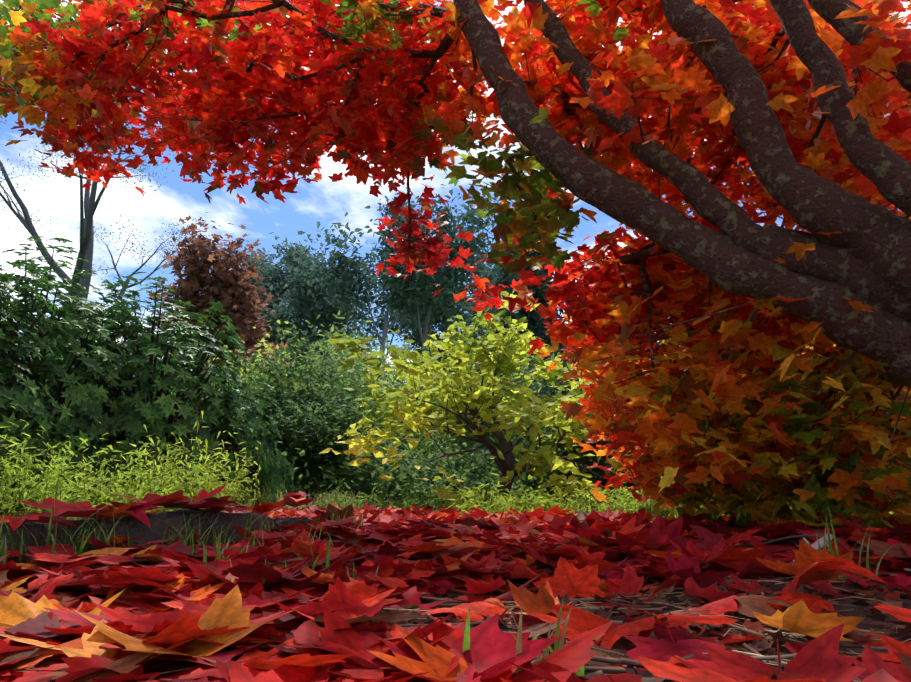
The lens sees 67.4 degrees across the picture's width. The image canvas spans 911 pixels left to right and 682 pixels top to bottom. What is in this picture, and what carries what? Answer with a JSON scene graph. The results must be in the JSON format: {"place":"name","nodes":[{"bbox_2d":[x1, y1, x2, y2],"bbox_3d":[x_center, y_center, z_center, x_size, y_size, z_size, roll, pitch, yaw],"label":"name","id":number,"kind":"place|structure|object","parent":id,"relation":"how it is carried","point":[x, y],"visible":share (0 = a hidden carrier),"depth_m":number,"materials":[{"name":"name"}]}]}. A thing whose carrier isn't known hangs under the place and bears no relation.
{"place":"outdoors","nodes":[
{"label":"outdoors","id":0,"kind":"place"},
{"bbox_2d":[245,258,302,363],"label":"tree","id":1,"kind":"object","parent":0,"point":[269,290],"depth_m":58.70,"materials":[{"name":"green plant"}]},
{"bbox_2d":[283,320,379,502],"bbox_3d":[-5.935,3.830,27.631,8.720,8.974,9.699,0,-13,-1],"label":"bush","id":2,"kind":"object","parent":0,"point":[307,321],"depth_m":27.00,"materials":[{"name":"green plant"}]},
{"bbox_2d":[384,289,478,384],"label":"tree","id":3,"kind":"object","parent":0,"point":[409,333],"depth_m":74.01,"materials":[{"name":"plant"}]},
{"bbox_2d":[400,267,483,373],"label":"tree","id":4,"kind":"object","parent":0,"point":[417,341],"depth_m":61.49,"materials":[{"name":"plant"}]},
{"bbox_2d":[0,0,910,392],"label":"sky","id":5,"kind":"structure","parent":0,"point":[325,201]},
{"bbox_2d":[19,504,910,681],"bbox_3d":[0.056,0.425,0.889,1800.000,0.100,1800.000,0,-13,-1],"label":"ground","id":6,"kind":"structure","parent":0,"point":[623,642],"depth_m":1.26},
{"bbox_2d":[0,26,202,364],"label":"bare tree","id":7,"kind":"object","parent":6,"relation":"on","point":[88,210],"depth_m":30.49,"materials":[{"name":"wood"}]},
{"bbox_2d":[0,406,260,522],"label":"herbs","id":8,"kind":"object","parent":6,"relation":"on","point":[54,483],"depth_m":5.91,"materials":[{"name":"green plant"}]},
{"bbox_2d":[0,236,293,515],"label":"bush","id":9,"kind":"object","parent":6,"relation":"on","point":[73,327],"depth_m":8.74,"materials":[{"name":"green plant"}]},
{"bbox_2d":[0,509,319,563],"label":"stone kerb","id":10,"kind":"structure","parent":6,"relation":"on","point":[175,518],"depth_m":2.55,"materials":[{"name":"grey stone"}]},
{"bbox_2d":[148,212,294,415],"bbox_3d":[-8.261,0.572,23.993,6.194,10.327,5.463,0,-13,-1],"label":"copper tree","id":11,"kind":"object","parent":6,"relation":"on","point":[225,286],"depth_m":23.76,"materials":[{"name":"brown plant"}]},
{"bbox_2d":[174,320,378,445],"bbox_3d":[-4.838,2.071,19.027,6.171,5.150,5.386,0,-13,-1],"label":"bush","id":12,"kind":"object","parent":6,"relation":"on","point":[263,340],"depth_m":18.45,"materials":[{"name":"green plant"}]},
{"bbox_2d":[191,478,365,510],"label":"plants","id":13,"kind":"object","parent":6,"relation":"on","point":[276,498],"visible":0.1,"depth_m":10.00,"materials":[{"name":"green plant"}]},
{"bbox_2d":[240,238,358,357],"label":"tree","id":14,"kind":"object","parent":6,"relation":"on","point":[309,256],"depth_m":68.60,"materials":[{"name":"green plant"}]},
{"bbox_2d":[226,235,381,371],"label":"tree","id":15,"kind":"object","parent":6,"relation":"on","point":[289,258],"depth_m":62.58,"materials":[{"name":"plant"}]},
{"bbox_2d":[254,246,370,384],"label":"tree","id":16,"kind":"object","parent":6,"relation":"on","point":[301,281],"depth_m":54.42,"materials":[{"name":"green plant"}]},
{"bbox_2d":[219,322,427,506],"bbox_3d":[-3.156,1.990,14.260,5.245,4.763,5.509,0,-13,-1],"label":"bush","id":17,"kind":"object","parent":6,"relation":"on","point":[329,421],"depth_m":13.58,"materials":[{"name":"green plant"}]},
{"bbox_2d":[273,260,439,373],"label":"tree","id":18,"kind":"object","parent":6,"relation":"on","point":[357,317],"depth_m":61.88,"materials":[{"name":"green plant"}]},
{"bbox_2d":[282,310,444,486],"bbox_3d":[-2.714,2.064,19.628,6.286,5.492,6.044,0,-13,-1],"label":"bush","id":19,"kind":"object","parent":6,"relation":"on","point":[361,387],"depth_m":18.95,"materials":[{"name":"green plant"}]},
{"bbox_2d":[305,328,476,505],"bbox_3d":[-2.117,2.712,23.585,7.300,6.058,6.288,0,-13,-1],"label":"bush","id":20,"kind":"object","parent":6,"relation":"on","point":[403,384],"depth_m":23.31,"materials":[{"name":"plant"}]},
{"bbox_2d":[297,184,486,370],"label":"tree","id":21,"kind":"object","parent":6,"relation":"on","point":[335,270],"depth_m":49.98,"materials":[{"name":"plant"}]},
{"bbox_2d":[2,310,789,499],"bbox_3d":[0.993,3.623,36.055,51.014,10.507,19.850,0,-13,-1],"label":"green belt foliage","id":22,"kind":"object","parent":6,"relation":"on","point":[473,472],"depth_m":34.05,"materials":[{"name":"green plant"}]},
{"bbox_2d":[364,182,510,363],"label":"tree","id":23,"kind":"object","parent":6,"relation":"on","point":[421,295],"depth_m":51.85,"materials":[{"name":"green plant"}]},
{"bbox_2d":[235,425,648,510],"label":"shrubs","id":24,"kind":"object","parent":6,"relation":"on","point":[405,479],"depth_m":12.66,"materials":[{"name":"green plant"}]},
{"bbox_2d":[315,478,573,510],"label":"herbs","id":25,"kind":"object","parent":6,"relation":"on","point":[403,504],"depth_m":8.78,"materials":[{"name":"green plant"}]},
{"bbox_2d":[0,491,891,675],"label":"grass","id":26,"kind":"structure","parent":6,"relation":"on","point":[83,548],"depth_m":1.93,"materials":[{"name":"green plant"}]},
{"bbox_2d":[0,0,910,528],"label":"maple tree","id":27,"kind":"object","parent":6,"relation":"on","point":[786,470],"depth_m":3.58,"materials":[{"name":"red plant"}]},
{"bbox_2d":[0,534,910,681],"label":"fallen leaves","id":28,"kind":"object","parent":6,"relation":"on","point":[145,621],"visible":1,"depth_m":1.07,"materials":[{"name":"red plant"}]},
{"bbox_2d":[0,485,910,578],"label":"fallen leaves","id":29,"kind":"object","parent":6,"relation":"on","point":[615,536],"visible":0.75,"depth_m":2.84,"materials":[{"name":"red plant"}]},
{"bbox_2d":[10,538,910,681],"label":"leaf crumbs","id":30,"kind":"object","parent":6,"relation":"on","point":[873,592],"visible":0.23,"depth_m":1.35,"materials":[{"name":"brown plant"}]},
{"bbox_2d":[435,247,507,356],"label":"tree","id":31,"kind":"object","parent":6,"relation":"on","point":[490,273],"visible":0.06,"depth_m":63.69,"materials":[{"name":"plant"}]},
{"bbox_2d":[393,328,569,490],"bbox_3d":[1.367,2.215,18.233,6.165,5.173,4.946,0,-13,-1],"label":"bush","id":32,"kind":"object","parent":6,"relation":"on","point":[493,439],"depth_m":17.70,"materials":[{"name":"green plant"}]},
{"bbox_2d":[319,289,662,512],"bbox_3d":[0.655,0.947,8.803,4.370,3.388,4.296,0,-13,-1],"label":"bush","id":33,"kind":"object","parent":6,"relation":"on","point":[515,416],"depth_m":8.29,"materials":[{"name":"yellow plant"}]},
{"bbox_2d":[438,223,604,487],"bbox_3d":[2.667,0.276,25.771,6.858,11.920,6.916,0,-13,-1],"label":"tree","id":34,"kind":"object","parent":6,"relation":"on","point":[533,315],"depth_m":24.88,"materials":[{"name":"green plant"}]},
{"bbox_2d":[159,561,910,681],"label":"dry straw","id":35,"kind":"object","parent":6,"relation":"on","point":[741,652],"visible":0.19,"depth_m":1.28,"materials":[{"name":"brown plant"}]},
{"bbox_2d":[446,473,851,518],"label":"herbs","id":36,"kind":"object","parent":6,"relation":"on","point":[620,502],"depth_m":5.80,"materials":[{"name":"green plant"}]},
{"bbox_2d":[502,341,910,508],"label":"shrubs","id":37,"kind":"object","parent":6,"relation":"on","point":[550,393],"depth_m":10.21,"materials":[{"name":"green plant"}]},
{"bbox_2d":[763,534,848,562],"bbox_3d":[1.194,0.689,2.232,0.301,0.114,0.194,0,-13,-1],"label":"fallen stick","id":38,"kind":"object","parent":6,"relation":"on","point":[815,544],"visible":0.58,"depth_m":2.28,"materials":[{"name":"grey wood"}]}
]}

